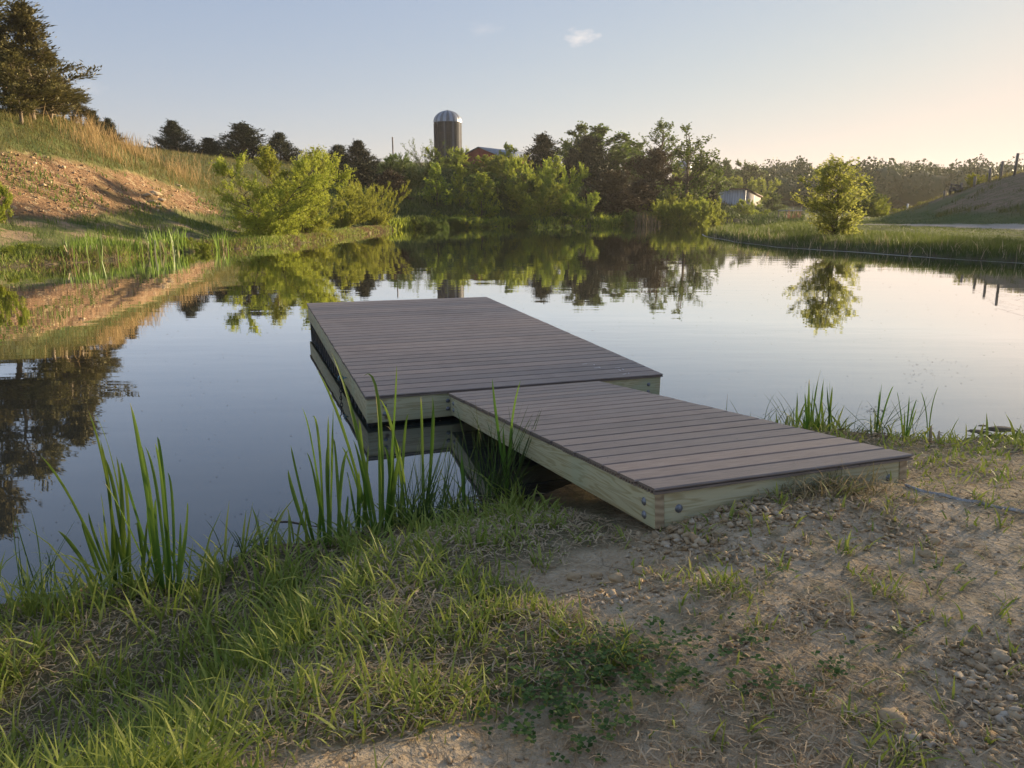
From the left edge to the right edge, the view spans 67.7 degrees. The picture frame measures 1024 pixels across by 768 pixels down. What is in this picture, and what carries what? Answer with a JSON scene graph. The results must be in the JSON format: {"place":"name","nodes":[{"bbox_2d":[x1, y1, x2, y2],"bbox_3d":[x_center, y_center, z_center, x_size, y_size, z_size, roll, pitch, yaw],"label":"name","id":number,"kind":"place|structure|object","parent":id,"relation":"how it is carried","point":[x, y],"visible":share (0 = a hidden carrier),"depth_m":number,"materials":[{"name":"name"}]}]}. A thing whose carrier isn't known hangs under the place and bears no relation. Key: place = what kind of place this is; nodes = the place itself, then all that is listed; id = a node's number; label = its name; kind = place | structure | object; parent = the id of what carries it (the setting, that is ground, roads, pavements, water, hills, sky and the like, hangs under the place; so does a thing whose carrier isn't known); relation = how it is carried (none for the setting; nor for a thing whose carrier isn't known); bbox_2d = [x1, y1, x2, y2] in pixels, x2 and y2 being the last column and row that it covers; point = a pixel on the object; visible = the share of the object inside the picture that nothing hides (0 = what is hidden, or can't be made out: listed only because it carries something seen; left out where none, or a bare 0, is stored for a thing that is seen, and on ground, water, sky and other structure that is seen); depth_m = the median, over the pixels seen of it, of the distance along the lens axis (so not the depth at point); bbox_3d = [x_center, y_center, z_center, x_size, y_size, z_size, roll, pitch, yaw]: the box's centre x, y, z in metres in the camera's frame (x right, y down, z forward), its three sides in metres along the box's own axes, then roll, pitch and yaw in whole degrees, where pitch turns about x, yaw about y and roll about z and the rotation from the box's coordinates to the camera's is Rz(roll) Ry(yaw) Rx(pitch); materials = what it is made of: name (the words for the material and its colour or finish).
{"place":"outdoors","nodes":[
{"label":"outdoors","id":0,"kind":"place"},
{"bbox_2d":[2,103,212,192],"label":"tawny grass","id":1,"kind":"structure","parent":0,"point":[136,148],"depth_m":40.33,"materials":[{"name":"plant"}]},
{"bbox_2d":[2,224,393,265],"bbox_3d":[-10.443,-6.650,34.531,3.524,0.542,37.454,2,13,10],"label":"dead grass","id":2,"kind":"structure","parent":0,"point":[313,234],"depth_m":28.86,"materials":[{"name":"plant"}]},
{"bbox_2d":[0,220,1023,603],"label":"water","id":3,"kind":"structure","parent":0,"point":[206,388],"depth_m":8.69,"materials":[{"name":"liquid"}]},
{"bbox_2d":[103,233,143,259],"bbox_3d":[-12.569,-4.508,24.695,1.180,0.744,4.010,-6,15,-25],"label":"cattail stand","id":4,"kind":"object","parent":3,"relation":"on","point":[115,240],"visible":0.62,"depth_m":24.42,"materials":[{"name":"green plant"}]},
{"bbox_2d":[143,227,187,255],"bbox_3d":[-12.189,-5.161,27.062,1.418,0.939,5.008,-4,14,-16],"label":"cattail stand","id":5,"kind":"object","parent":3,"relation":"on","point":[155,241],"visible":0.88,"depth_m":26.00,"materials":[{"name":"green plant"}]},
{"bbox_2d":[171,510,292,567],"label":"rush clump","id":6,"kind":"object","parent":3,"relation":"in","point":[241,543],"visible":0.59,"depth_m":3.38,"materials":[{"name":"plant"}]},
{"bbox_2d":[393,429,458,525],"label":"rush clump","id":7,"kind":"object","parent":3,"relation":"in","point":[431,497],"visible":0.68,"depth_m":3.72,"materials":[{"name":"plant"}]},
{"bbox_2d":[432,442,496,516],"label":"rush clump","id":8,"kind":"object","parent":3,"relation":"in","point":[447,497],"visible":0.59,"depth_m":3.90,"materials":[{"name":"plant"}]},
{"bbox_2d":[307,297,662,423],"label":"floating platform","id":9,"kind":"structure","parent":3,"relation":"on","point":[438,350],"depth_m":7.03,"materials":[{"name":"wood"}]},
{"bbox_2d":[456,401,540,506],"bbox_3d":[-0.069,0.366,4.099,0.465,0.667,0.360,0,13,0],"label":"rush clump","id":10,"kind":"object","parent":3,"relation":"in","point":[520,461],"visible":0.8,"depth_m":4.14,"materials":[{"name":"plant"}]},
{"bbox_2d":[795,374,823,430],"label":"cattail clump","id":11,"kind":"object","parent":3,"relation":"in","point":[808,415],"visible":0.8,"depth_m":5.42,"materials":[{"name":"green plant"}]},
{"bbox_2d":[821,389,871,430],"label":"cattail clump","id":12,"kind":"object","parent":3,"relation":"in","point":[829,404],"visible":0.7,"depth_m":5.38,"materials":[{"name":"green plant"}]},
{"bbox_2d":[707,211,1023,261],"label":"spit grass","id":13,"kind":"structure","parent":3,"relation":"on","point":[801,228],"depth_m":29.07,"materials":[{"name":"plant"}]},
{"bbox_2d":[798,400,935,440],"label":"rush clump","id":14,"kind":"object","parent":3,"relation":"in","point":[882,428],"visible":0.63,"depth_m":5.29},
{"bbox_2d":[0,110,1023,767],"bbox_3d":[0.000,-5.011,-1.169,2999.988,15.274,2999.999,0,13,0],"label":"ground","id":15,"kind":"structure","parent":0,"point":[1004,192],"depth_m":2.38,"materials":[{"name":"soil"}]},
{"bbox_2d":[0,181,14,223],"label":"leafy shrub","id":16,"kind":"object","parent":15,"relation":"on","point":[6,201],"visible":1,"depth_m":24.04,"materials":[{"name":"green plant"}]},
{"bbox_2d":[0,0,51,81],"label":"tall cedar","id":17,"kind":"object","parent":15,"relation":"on","point":[2,34],"visible":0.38,"depth_m":35.55,"materials":[{"name":"green plant"}]},
{"bbox_2d":[0,47,68,124],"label":"tall cedar","id":18,"kind":"object","parent":15,"relation":"on","point":[10,60],"visible":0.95,"depth_m":33.96,"materials":[{"name":"plant"}]},
{"bbox_2d":[7,51,93,120],"bbox_3d":[-22.933,-14.633,37.671,5.939,3.659,3.711,8,15,31],"label":"tall cedar","id":19,"kind":"object","parent":15,"relation":"on","point":[74,95],"visible":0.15,"depth_m":37.73,"materials":[{"name":"green plant"}]},
{"bbox_2d":[0,0,101,119],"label":"tall cedar","id":20,"kind":"object","parent":15,"relation":"on","point":[28,29],"visible":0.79,"depth_m":35.55,"materials":[{"name":"plant"}]},
{"bbox_2d":[13,509,95,600],"bbox_3d":[-1.838,0.705,3.074,0.517,0.472,0.245,8,15,29],"label":"rush clump","id":21,"kind":"object","parent":15,"relation":"on","point":[48,568],"visible":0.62,"depth_m":3.11,"materials":[{"name":"plant"}]},
{"bbox_2d":[56,229,102,261],"bbox_3d":[-13.161,-4.293,23.337,1.198,0.940,3.957,-7,15,-27],"label":"cattail stand","id":22,"kind":"object","parent":15,"relation":"on","point":[73,244],"visible":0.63,"depth_m":22.61,"materials":[{"name":"green plant"}]},
{"bbox_2d":[65,95,97,124],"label":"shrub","id":23,"kind":"object","parent":15,"relation":"on","point":[81,113],"visible":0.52,"depth_m":42.53,"materials":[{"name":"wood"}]},
{"bbox_2d":[41,411,151,593],"bbox_3d":[-1.652,0.508,3.113,0.410,0.839,0.207,0,13,0],"label":"cattail clump","id":24,"kind":"object","parent":15,"relation":"on","point":[123,549],"visible":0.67,"depth_m":3.17,"materials":[{"name":"green plant"}]},
{"bbox_2d":[0,151,220,221],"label":"rubble","id":25,"kind":"object","parent":15,"relation":"on","point":[57,200],"visible":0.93,"depth_m":30.98,"materials":[{"name":"stone"}]},
{"bbox_2d":[0,150,223,216],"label":"scarp weeds","id":26,"kind":"object","parent":15,"relation":"on","point":[78,192],"visible":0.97,"depth_m":29.90,"materials":[{"name":"green plant"}]},
{"bbox_2d":[103,404,188,596],"bbox_3d":[-1.472,0.495,3.095,0.322,0.872,0.143,4,14,18],"label":"cattail clump","id":27,"kind":"object","parent":15,"relation":"on","point":[152,525],"visible":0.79,"depth_m":3.10,"materials":[{"name":"green plant"}]},
{"bbox_2d":[0,106,313,206],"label":"hillside grass","id":28,"kind":"structure","parent":15,"relation":"on","point":[157,165],"depth_m":41.00,"materials":[{"name":"plant"}]},
{"bbox_2d":[143,118,205,151],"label":"cedar tree","id":29,"kind":"object","parent":15,"relation":"on","point":[175,135],"visible":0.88,"depth_m":74.95,"materials":[{"name":"green plant"}]},
{"bbox_2d":[0,201,349,259],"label":"grass","id":30,"kind":"structure","parent":15,"relation":"on","point":[200,226],"depth_m":28.94,"materials":[{"name":"plant"}]},
{"bbox_2d":[0,225,399,266],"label":"waterline grass","id":31,"kind":"structure","parent":15,"relation":"on","point":[277,239],"depth_m":28.22,"materials":[{"name":"plant"}]},
{"bbox_2d":[190,137,228,155],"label":"cedar tree","id":32,"kind":"object","parent":15,"relation":"on","point":[209,145],"visible":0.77,"depth_m":75.76,"materials":[{"name":"green plant"}]},
{"bbox_2d":[195,121,291,158],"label":"cedar tree","id":33,"kind":"object","parent":15,"relation":"on","point":[241,138],"visible":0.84,"depth_m":76.50,"materials":[{"name":"green plant"}]},
{"bbox_2d":[246,131,307,162],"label":"cedar tree","id":34,"kind":"object","parent":15,"relation":"on","point":[280,138],"visible":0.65,"depth_m":78.12,"materials":[{"name":"green plant"}]},
{"bbox_2d":[203,145,356,237],"bbox_3d":[-10.108,-8.053,33.241,6.464,4.485,6.107,-6,15,-25],"label":"willow","id":35,"kind":"object","parent":15,"relation":"on","point":[273,225],"visible":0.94,"depth_m":32.51,"materials":[{"name":"green plant"}]},
{"bbox_2d":[244,143,338,230],"bbox_3d":[-10.503,-9.362,37.453,4.912,4.742,3.806,2,13,10],"label":"willow","id":36,"kind":"object","parent":15,"relation":"on","point":[266,169],"visible":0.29,"depth_m":37.35,"materials":[{"name":"green plant"}]},
{"bbox_2d":[244,183,361,239],"bbox_3d":[-10.357,-8.445,37.188,5.326,2.877,5.032,2,13,10],"label":"willow","id":37,"kind":"object","parent":15,"relation":"on","point":[326,221],"visible":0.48,"depth_m":37.15,"materials":[{"name":"green plant"}]},
{"bbox_2d":[288,410,369,549],"bbox_3d":[-0.852,0.434,3.576,0.412,0.774,0.220,-12,18,-42],"label":"cattail clump","id":38,"kind":"object","parent":15,"relation":"on","point":[328,479],"visible":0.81,"depth_m":3.52,"materials":[{"name":"green plant"}]},
{"bbox_2d":[312,185,394,228],"bbox_3d":[-9.597,-10.495,45.419,4.970,2.910,4.930,10,16,36],"label":"willow","id":39,"kind":"object","parent":15,"relation":"on","point":[347,220],"visible":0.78,"depth_m":45.17,"materials":[{"name":"green plant"}]},
{"bbox_2d":[334,138,385,172],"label":"cedar tree","id":40,"kind":"object","parent":15,"relation":"on","point":[358,151],"visible":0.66,"depth_m":80.19,"materials":[{"name":"green plant"}]},
{"bbox_2d":[339,162,380,188],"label":"cedar tree","id":41,"kind":"object","parent":15,"relation":"on","point":[365,174],"visible":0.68,"depth_m":68.84,"materials":[{"name":"green plant"}]},
{"bbox_2d":[317,354,434,538],"bbox_3d":[-0.633,0.302,3.709,0.537,0.969,0.319,-5,14,-21],"label":"cattail clump","id":42,"kind":"object","parent":15,"relation":"on","point":[365,494],"visible":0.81,"depth_m":3.66,"materials":[{"name":"green plant"}]},
{"bbox_2d":[342,178,410,225],"bbox_3d":[-9.166,-11.751,49.803,4.866,3.313,4.905,-6,14,-24],"label":"willow","id":43,"kind":"object","parent":15,"relation":"on","point":[380,220],"visible":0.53,"depth_m":49.58,"materials":[{"name":"green plant"}]},
{"bbox_2d":[366,167,413,201],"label":"cedar tree","id":44,"kind":"object","parent":15,"relation":"on","point":[389,176],"visible":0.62,"depth_m":65.48,"materials":[{"name":"green plant"}]},
{"bbox_2d":[380,158,438,188],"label":"leafy shrub","id":45,"kind":"object","parent":15,"relation":"on","point":[400,169],"visible":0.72,"depth_m":72.69,"materials":[{"name":"green plant"}]},
{"bbox_2d":[400,138,447,167],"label":"open shrub","id":46,"kind":"object","parent":15,"relation":"on","point":[418,160],"visible":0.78,"depth_m":95.85,"materials":[{"name":"green plant"}]},
{"bbox_2d":[418,161,454,206],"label":"young tree","id":47,"kind":"object","parent":15,"relation":"on","point":[439,187],"visible":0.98,"depth_m":66.54,"materials":[{"name":"green plant"}]},
{"bbox_2d":[422,145,469,168],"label":"leafy shrub","id":48,"kind":"object","parent":15,"relation":"on","point":[461,155],"visible":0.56,"depth_m":96.17,"materials":[{"name":"green plant"}]},
{"bbox_2d":[433,110,461,165],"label":"silo","id":49,"kind":"object","parent":15,"relation":"on","point":[448,126],"visible":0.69,"depth_m":110.94,"materials":[{"name":"metal"}]},
{"bbox_2d":[449,162,467,205],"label":"young tree","id":50,"kind":"object","parent":15,"relation":"on","point":[461,188],"visible":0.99,"depth_m":67.66,"materials":[{"name":"green plant"}]},
{"bbox_2d":[439,154,504,177],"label":"leafy shrub","id":51,"kind":"object","parent":15,"relation":"on","point":[470,168],"visible":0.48,"depth_m":83.29,"materials":[{"name":"green plant"}]},
{"bbox_2d":[460,171,503,218],"bbox_3d":[-2.583,-15.402,63.331,2.953,4.328,3.763,-7,15,-27],"label":"young tree","id":52,"kind":"object","parent":15,"relation":"on","point":[476,203],"visible":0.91,"depth_m":62.87,"materials":[{"name":"green plant"}]},
{"bbox_2d":[461,380,519,503],"bbox_3d":[-0.150,0.334,4.162,0.386,0.701,0.140,-9,16,-35],"label":"cattail clump","id":53,"kind":"object","parent":15,"relation":"on","point":[503,454],"visible":0.73,"depth_m":4.23,"materials":[{"name":"green plant"}]},
{"bbox_2d":[459,171,533,196],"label":"leafy shrub","id":54,"kind":"object","parent":15,"relation":"on","point":[490,175],"visible":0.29,"depth_m":72.63,"materials":[{"name":"green plant"}]},
{"bbox_2d":[462,147,541,166],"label":"barn","id":55,"kind":"structure","parent":15,"relation":"on","point":[479,151],"depth_m":113.66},
{"bbox_2d":[484,153,533,182],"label":"leafy shrub","id":56,"kind":"object","parent":15,"relation":"on","point":[496,167],"visible":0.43,"depth_m":80.74,"materials":[{"name":"green plant"}]},
{"bbox_2d":[0,396,1023,767],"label":"lawn grass","id":57,"kind":"structure","parent":15,"relation":"on","point":[162,722],"depth_m":2.41,"materials":[{"name":"plant"}]},
{"bbox_2d":[0,424,1023,767],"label":"straw","id":58,"kind":"object","parent":15,"relation":"on","point":[812,762],"visible":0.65,"depth_m":2.10,"materials":[{"name":"plant"}]},
{"bbox_2d":[495,176,537,211],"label":"leafy shrub","id":59,"kind":"object","parent":15,"relation":"on","point":[513,183],"visible":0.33,"depth_m":67.05,"materials":[{"name":"green plant"}]},
{"bbox_2d":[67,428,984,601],"bbox_3d":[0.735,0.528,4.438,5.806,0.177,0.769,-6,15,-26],"label":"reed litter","id":60,"kind":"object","parent":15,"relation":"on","point":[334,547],"visible":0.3,"depth_m":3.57,"materials":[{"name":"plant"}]},
{"bbox_2d":[500,152,565,201],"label":"leafy shrub","id":61,"kind":"object","parent":15,"relation":"on","point":[516,163],"visible":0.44,"depth_m":70.12,"materials":[{"name":"green plant"}]},
{"bbox_2d":[503,182,570,216],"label":"leafy shrub","id":62,"kind":"object","parent":15,"relation":"on","point":[514,192],"visible":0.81,"depth_m":64.75,"materials":[{"name":"green plant"}]},
{"bbox_2d":[513,131,567,175],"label":"cedar tree","id":63,"kind":"object","parent":15,"relation":"on","point":[542,148],"visible":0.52,"depth_m":91.14,"materials":[{"name":"green plant"}]},
{"bbox_2d":[385,212,740,229],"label":"waterline weeds","id":64,"kind":"object","parent":15,"relation":"on","point":[607,220],"visible":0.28,"depth_m":61.12,"materials":[{"name":"green plant"}]},
{"bbox_2d":[536,159,591,211],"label":"leafy shrub","id":65,"kind":"object","parent":15,"relation":"on","point":[545,176],"visible":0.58,"depth_m":68.58,"materials":[{"name":"green plant"}]},
{"bbox_2d":[553,146,582,179],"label":"cedar tree","id":66,"kind":"object","parent":15,"relation":"on","point":[567,163],"visible":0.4,"depth_m":87.87,"materials":[{"name":"green plant"}]},
{"bbox_2d":[559,121,589,153],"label":"leafy tree","id":67,"kind":"object","parent":15,"relation":"on","point":[581,128],"visible":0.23,"depth_m":102.47,"materials":[{"name":"green plant"}]},
{"bbox_2d":[559,191,599,218],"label":"leafy shrub","id":68,"kind":"object","parent":15,"relation":"on","point":[575,201],"visible":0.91,"depth_m":63.60,"materials":[{"name":"green plant"}]},
{"bbox_2d":[556,134,625,184],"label":"cedar tree","id":69,"kind":"object","parent":15,"relation":"on","point":[591,156],"visible":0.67,"depth_m":85.38,"materials":[{"name":"green plant"}]},
{"bbox_2d":[556,123,636,170],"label":"leafy tree","id":70,"kind":"object","parent":15,"relation":"on","point":[599,131],"visible":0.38,"depth_m":97.80,"materials":[{"name":"green plant"}]},
{"bbox_2d":[572,167,634,203],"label":"cedar tree","id":71,"kind":"object","parent":15,"relation":"on","point":[615,182],"visible":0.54,"depth_m":72.58,"materials":[{"name":"green plant"}]},
{"bbox_2d":[602,190,645,215],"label":"cedar tree","id":72,"kind":"object","parent":15,"relation":"on","point":[623,199],"visible":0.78,"depth_m":66.72,"materials":[{"name":"green plant"}]},
{"bbox_2d":[605,132,652,174],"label":"leafy tree","id":73,"kind":"object","parent":15,"relation":"on","point":[639,149],"visible":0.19,"depth_m":101.43,"materials":[{"name":"green plant"}]},
{"bbox_2d":[606,178,665,211],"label":"cedar tree","id":74,"kind":"object","parent":15,"relation":"on","point":[642,187],"visible":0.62,"depth_m":68.92,"materials":[{"name":"green plant"}]},
{"bbox_2d":[632,117,682,181],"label":"tall tree","id":75,"kind":"object","parent":15,"relation":"on","point":[661,127],"visible":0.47,"depth_m":91.56,"materials":[{"name":"green plant"}]},
{"bbox_2d":[624,144,692,193],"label":"cedar tree","id":76,"kind":"object","parent":15,"relation":"on","point":[647,165],"visible":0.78,"depth_m":81.89,"materials":[{"name":"green plant"}]},
{"bbox_2d":[649,198,689,224],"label":"leafy shrub","id":77,"kind":"object","parent":15,"relation":"on","point":[665,220],"visible":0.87,"depth_m":66.65,"materials":[{"name":"green plant"}]},
{"bbox_2d":[449,381,912,528],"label":"dock ramp","id":78,"kind":"structure","parent":15,"relation":"on","point":[654,461],"depth_m":3.56,"materials":[{"name":"wood"}]},
{"bbox_2d":[339,438,1023,767],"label":"gravel","id":79,"kind":"structure","parent":15,"relation":"on","point":[1016,713],"depth_m":2.22,"materials":[{"name":"gravel"}]},
{"bbox_2d":[667,201,701,224],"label":"leafy shrub","id":80,"kind":"object","parent":15,"relation":"on","point":[682,220],"visible":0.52,"depth_m":67.46,"materials":[{"name":"green plant"}]},
{"bbox_2d":[654,122,726,201],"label":"tall tree","id":81,"kind":"object","parent":15,"relation":"on","point":[686,155],"visible":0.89,"depth_m":74.75,"materials":[{"name":"green plant"}]},
{"bbox_2d":[675,196,721,223],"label":"leafy shrub","id":82,"kind":"object","parent":15,"relation":"on","point":[711,218],"visible":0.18,"depth_m":70.53,"materials":[{"name":"green plant"}]},
{"bbox_2d":[684,199,714,223],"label":"leafy shrub","id":83,"kind":"object","parent":15,"relation":"on","point":[694,217],"visible":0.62,"depth_m":68.41,"materials":[{"name":"green plant"}]},
{"bbox_2d":[677,165,731,202],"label":"leafy tree","id":84,"kind":"object","parent":15,"relation":"on","point":[720,187],"visible":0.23,"depth_m":84.45,"materials":[{"name":"green plant"}]},
{"bbox_2d":[470,563,976,762],"bbox_3d":[0.666,0.687,2.083,1.617,0.128,0.557,-4,14,-15],"label":"clover","id":85,"kind":"object","parent":15,"relation":"on","point":[607,672],"visible":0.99,"depth_m":1.91,"materials":[{"name":"green plant"}]},
{"bbox_2d":[718,188,762,206],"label":"shed","id":86,"kind":"structure","parent":15,"relation":"on","point":[734,195],"depth_m":105.87,"materials":[{"name":"white paint"}]},
{"bbox_2d":[730,159,754,187],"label":"leafy tree","id":87,"kind":"object","parent":15,"relation":"on","point":[746,167],"visible":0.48,"depth_m":145.24,"materials":[{"name":"green plant"}]},
{"bbox_2d":[721,176,765,190],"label":"leafy shrub","id":88,"kind":"object","parent":15,"relation":"on","point":[761,181],"visible":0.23,"depth_m":124.49,"materials":[{"name":"green plant"}]},
{"bbox_2d":[731,198,762,215],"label":"leafy shrub","id":89,"kind":"object","parent":15,"relation":"on","point":[745,209],"visible":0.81,"depth_m":91.01,"materials":[{"name":"green plant"}]},
{"bbox_2d":[747,177,782,202],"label":"leafy shrub","id":90,"kind":"object","parent":15,"relation":"on","point":[764,193],"visible":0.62,"depth_m":125.38,"materials":[{"name":"green plant"}]},
{"bbox_2d":[759,191,787,210],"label":"leafy tree","id":91,"kind":"object","parent":15,"relation":"on","point":[772,203],"visible":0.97,"depth_m":102.60,"materials":[{"name":"green plant"}]},
{"bbox_2d":[790,153,873,237],"bbox_3d":[13.095,-7.222,30.268,3.242,3.757,4.317,-5,14,-22],"label":"leafy tree","id":92,"kind":"object","parent":15,"relation":"on","point":[830,209],"visible":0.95,"depth_m":30.28,"materials":[{"name":"green plant"}]},
{"bbox_2d":[691,153,1023,209],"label":"forest","id":93,"kind":"object","parent":15,"relation":"on","point":[899,185],"depth_m":145.15,"materials":[{"name":"plant"}]},
{"bbox_2d":[740,463,990,520],"bbox_3d":[1.315,0.441,3.067,0.930,0.271,0.682,-7,15,-27],"label":"grass tuft","id":94,"kind":"object","parent":15,"relation":"on","point":[846,489],"visible":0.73,"depth_m":3.00,"materials":[{"name":"plant"}]},
{"bbox_2d":[845,178,887,218],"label":"leafy tree","id":95,"kind":"object","parent":15,"relation":"on","point":[868,180],"visible":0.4,"depth_m":61.56,"materials":[{"name":"green plant"}]},
{"bbox_2d":[861,198,892,216],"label":"leafy shrub","id":96,"kind":"object","parent":15,"relation":"on","point":[878,211],"visible":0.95,"depth_m":60.19,"materials":[{"name":"green plant"}]},
{"bbox_2d":[876,707,907,728],"bbox_3d":[0.876,0.772,1.762,0.060,0.043,0.059,-18,17,-21],"label":"stone","id":97,"kind":"object","parent":15,"relation":"on","point":[891,713],"visible":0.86,"depth_m":1.75,"materials":[{"name":"stone"}]},
{"bbox_2d":[888,169,1023,218],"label":"mound grass","id":98,"kind":"structure","parent":15,"relation":"on","point":[959,209],"depth_m":46.03,"materials":[{"name":"plant"}]},
{"bbox_2d":[904,483,1023,512],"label":"rope","id":99,"kind":"object","parent":15,"relation":"on","point":[960,499],"visible":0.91,"depth_m":2.96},
{"bbox_2d":[943,153,1023,196],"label":"wire fence","id":100,"kind":"object","parent":15,"relation":"on","point":[1000,169],"visible":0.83,"depth_m":48.52,"materials":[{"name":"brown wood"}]},
{"bbox_2d":[0,0,1023,178],"label":"sky","id":101,"kind":"structure","parent":0,"point":[941,82],"materials":[{"name":"blue"}]},
{"bbox_2d":[307,159,806,227],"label":"bushes","id":102,"kind":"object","parent":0,"point":[411,207],"depth_m":66.81,"materials":[{"name":"plant"}]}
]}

